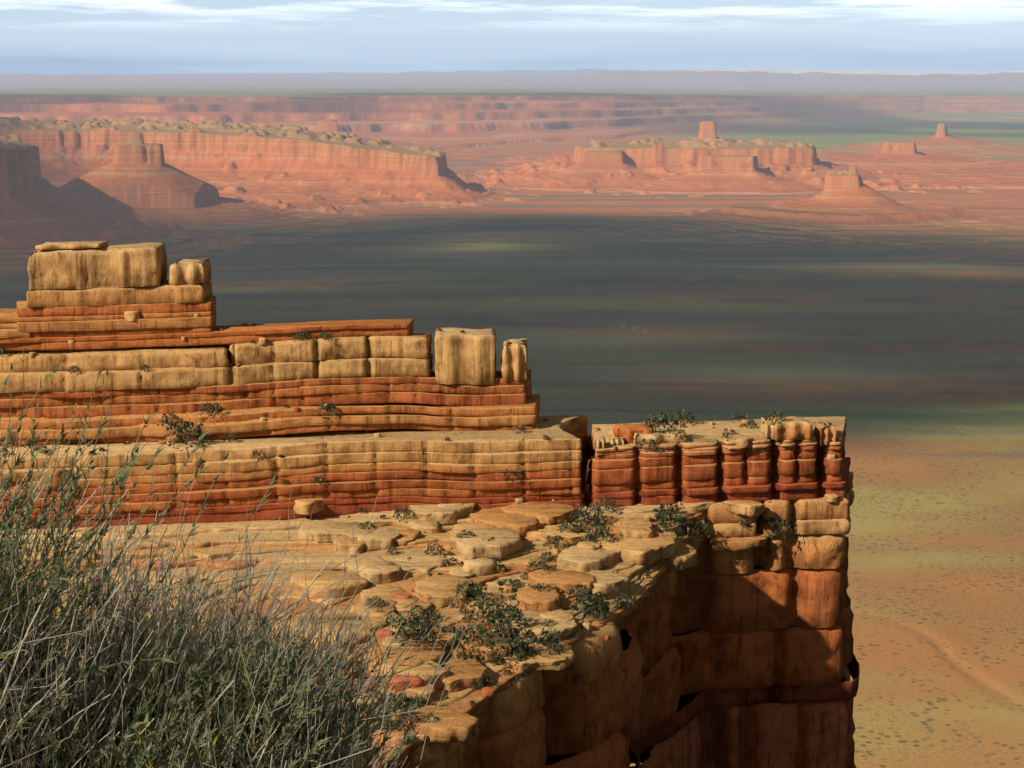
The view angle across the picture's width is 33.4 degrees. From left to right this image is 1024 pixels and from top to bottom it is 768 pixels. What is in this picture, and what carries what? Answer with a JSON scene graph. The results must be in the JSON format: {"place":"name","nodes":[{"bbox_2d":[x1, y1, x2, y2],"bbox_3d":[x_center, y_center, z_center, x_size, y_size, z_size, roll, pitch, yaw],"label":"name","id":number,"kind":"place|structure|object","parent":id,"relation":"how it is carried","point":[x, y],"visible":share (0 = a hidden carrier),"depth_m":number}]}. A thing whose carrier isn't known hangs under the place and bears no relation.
{"place":"outdoors","nodes":[
{"label":"outdoors","id":0,"kind":"place"},
{"bbox_2d":[326,737,371,767],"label":"rim rock","id":1,"kind":"object","parent":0,"point":[364,761],"visible":0.03,"depth_m":5.11},
{"bbox_2d":[0,347,465,767],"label":"grass","id":2,"kind":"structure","parent":1,"relation":"on","point":[182,699],"depth_m":4.39},
{"bbox_2d":[0,67,1023,767],"bbox_3d":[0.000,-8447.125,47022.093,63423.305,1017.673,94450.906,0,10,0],"label":"desert valley","id":3,"kind":"structure","parent":0,"point":[616,247],"depth_m":3625.84},
{"bbox_2d":[0,241,859,767],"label":"rock cliff","id":4,"kind":"structure","parent":3,"relation":"on","point":[728,659],"depth_m":163.55},
{"bbox_2d":[0,328,840,759],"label":"shrubs","id":5,"kind":"object","parent":4,"relation":"on","point":[424,624],"visible":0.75,"depth_m":141.93},
{"bbox_2d":[29,311,838,756],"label":"rocks","id":6,"kind":"object","parent":4,"relation":"on","point":[639,541],"visible":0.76,"depth_m":144.52},
{"bbox_2d":[0,0,1023,73],"label":"sky","id":7,"kind":"structure","parent":0,"point":[37,36]}
]}

